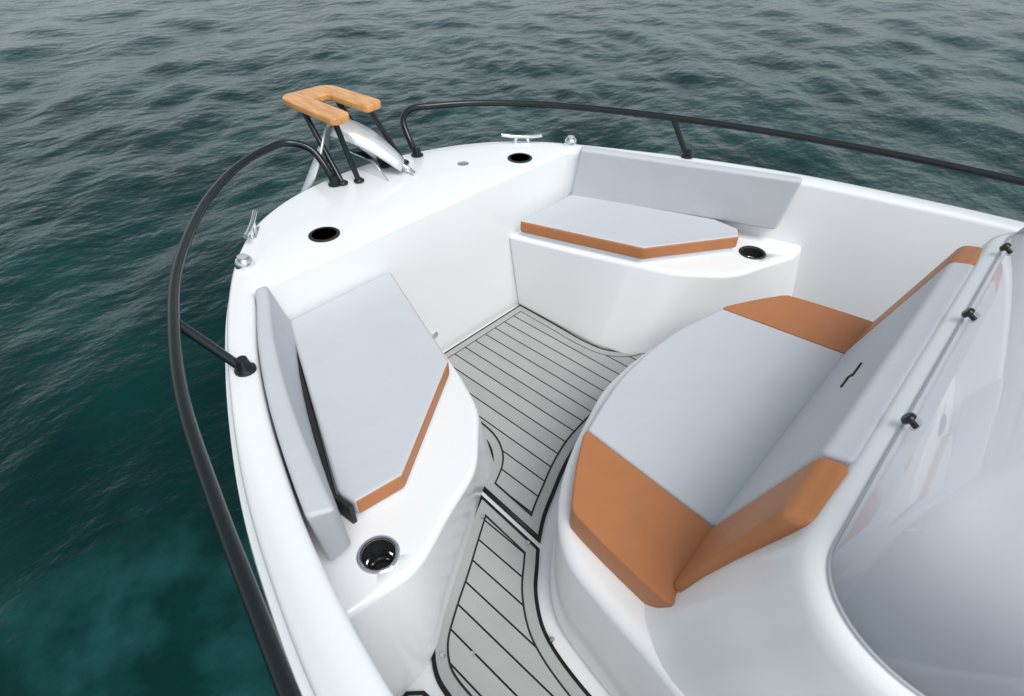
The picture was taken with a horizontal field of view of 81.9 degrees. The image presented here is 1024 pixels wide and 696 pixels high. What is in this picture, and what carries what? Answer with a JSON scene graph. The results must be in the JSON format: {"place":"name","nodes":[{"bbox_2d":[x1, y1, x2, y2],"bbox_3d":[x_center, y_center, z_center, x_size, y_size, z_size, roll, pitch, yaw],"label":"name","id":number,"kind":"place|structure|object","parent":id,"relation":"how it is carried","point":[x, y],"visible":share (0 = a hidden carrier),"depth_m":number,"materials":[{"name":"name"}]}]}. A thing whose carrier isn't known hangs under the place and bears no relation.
{"place":"outdoors","nodes":[
{"label":"outdoors","id":0,"kind":"place"},
{"bbox_2d":[0,0,1023,695],"bbox_3d":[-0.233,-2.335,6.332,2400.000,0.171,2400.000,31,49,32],"label":"water","id":1,"kind":"structure","parent":0,"point":[132,132],"depth_m":5.95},
{"bbox_2d":[225,141,1023,695],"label":"motorboat","id":2,"kind":"object","parent":1,"relation":"on","point":[499,579],"visible":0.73,"depth_m":1.62,"materials":[{"name":"white plastic"}]},
{"bbox_2d":[234,253,254,270],"bbox_3d":[-0.890,-0.290,1.954,0.062,0.043,0.062,31,49,32],"label":"navigation light","id":3,"kind":"object","parent":2,"relation":"on","point":[243,262],"visible":1,"depth_m":1.94,"materials":[{"name":"silver metal"}]},
{"bbox_2d":[243,210,259,239],"bbox_3d":[-0.937,-0.432,2.123,0.032,0.050,0.192,-6,40,-7],"label":"deck cleat","id":4,"kind":"object","parent":2,"relation":"on","point":[251,232],"visible":1,"depth_m":2.12,"materials":[{"name":"silver metal"}]},
{"bbox_2d":[255,286,349,560],"bbox_3d":[-0.596,0.166,1.621,0.105,0.267,0.948,-15,42,-18],"label":"side backrest","id":5,"kind":"object","parent":2,"relation":"attached to","point":[278,353],"visible":0.85,"depth_m":1.44,"materials":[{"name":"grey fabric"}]},
{"bbox_2d":[308,227,339,241],"bbox_3d":[-0.678,-0.412,2.130,0.112,0.006,0.112,31,49,32],"label":"rod holder","id":6,"kind":"object","parent":2,"relation":"on","point":[324,234],"visible":1,"depth_m":2.13,"materials":[{"name":"black plastic"}]},
{"bbox_2d":[282,85,408,185],"bbox_3d":[-0.712,-0.928,2.537,0.415,0.292,0.357,31,49,32],"label":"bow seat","id":7,"kind":"object","parent":2,"relation":"on","point":[307,103],"visible":0.87,"depth_m":2.43,"materials":[{"name":"orange wood"}]},
{"bbox_2d":[301,119,415,192],"bbox_3d":[-0.675,-0.827,2.548,0.287,0.313,0.526,86,87,50],"label":"anchor","id":8,"kind":"object","parent":2,"relation":"on","point":[371,144],"visible":0.79,"depth_m":2.48,"materials":[{"name":"metal"}]},
{"bbox_2d":[291,272,448,523],"bbox_3d":[-0.437,0.084,1.880,0.453,0.130,0.943,-17,43,-19],"label":"bench cushion","id":9,"kind":"object","parent":2,"relation":"on","point":[374,362],"visible":0.91,"depth_m":1.79,"materials":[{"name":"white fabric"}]},
{"bbox_2d":[356,535,399,574],"bbox_3d":[-0.331,0.544,1.490,0.108,0.092,0.108,31,49,32],"label":"cup holder","id":10,"kind":"object","parent":2,"relation":"attached to","point":[375,556],"visible":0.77,"depth_m":1.50,"materials":[{"name":"black metal"}]},
{"bbox_2d":[507,153,531,162],"bbox_3d":[0.035,-0.861,2.669,0.112,0.006,0.112,31,49,32],"label":"rod holder","id":11,"kind":"object","parent":2,"relation":"on","point":[519,158],"visible":1,"depth_m":2.66,"materials":[{"name":"black plastic"}]},
{"bbox_2d":[502,133,541,144],"bbox_3d":[0.047,-0.992,2.795,0.192,0.050,0.032,1,40,1],"label":"deck cleat","id":12,"kind":"object","parent":2,"relation":"on","point":[517,142],"visible":1,"depth_m":2.78,"materials":[{"name":"silver metal"}]},
{"bbox_2d":[564,135,576,146],"bbox_3d":[0.277,-0.981,2.784,0.062,0.043,0.062,31,49,32],"label":"navigation light","id":13,"kind":"object","parent":2,"relation":"on","point":[570,141],"visible":1,"depth_m":2.77,"materials":[{"name":"silver metal"}]},
{"bbox_2d":[167,100,1023,695],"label":"bow rail","id":14,"kind":"object","parent":2,"relation":"on","point":[279,670],"visible":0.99,"depth_m":1.53,"materials":[{"name":"black metal"}]},
{"bbox_2d":[521,195,738,261],"bbox_3d":[0.527,-0.525,2.646,0.913,0.086,0.391,16,42,18],"label":"bench cushion","id":15,"kind":"object","parent":2,"relation":"on","point":[632,232],"visible":0.98,"depth_m":2.58,"materials":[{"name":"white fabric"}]},
{"bbox_2d":[571,146,801,228],"bbox_3d":[0.741,-0.717,2.638,0.975,0.245,0.060,14,42,16],"label":"side backrest","id":16,"kind":"object","parent":2,"relation":"attached to","point":[761,199],"visible":0.97,"depth_m":2.60,"materials":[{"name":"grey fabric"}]},
{"bbox_2d":[739,246,765,259],"bbox_3d":[1.050,-0.382,2.606,0.115,0.098,0.115,31,49,32],"label":"cup holder","id":17,"kind":"object","parent":2,"relation":"attached to","point":[753,252],"visible":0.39,"depth_m":2.61,"materials":[{"name":"black plastic"}]},
{"bbox_2d":[569,246,981,607],"bbox_3d":[0.711,0.035,1.719,0.695,0.513,1.426,31,49,32],"label":"console lounge seat","id":18,"kind":"object","parent":2,"relation":"on","point":[717,440],"visible":0.95,"depth_m":1.62,"materials":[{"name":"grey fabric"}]},
{"bbox_2d":[827,228,1023,695],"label":"windshield","id":19,"kind":"object","parent":2,"relation":"on","point":[909,417],"visible":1,"depth_m":1.09,"materials":[{"name":"plastic"}]}
]}

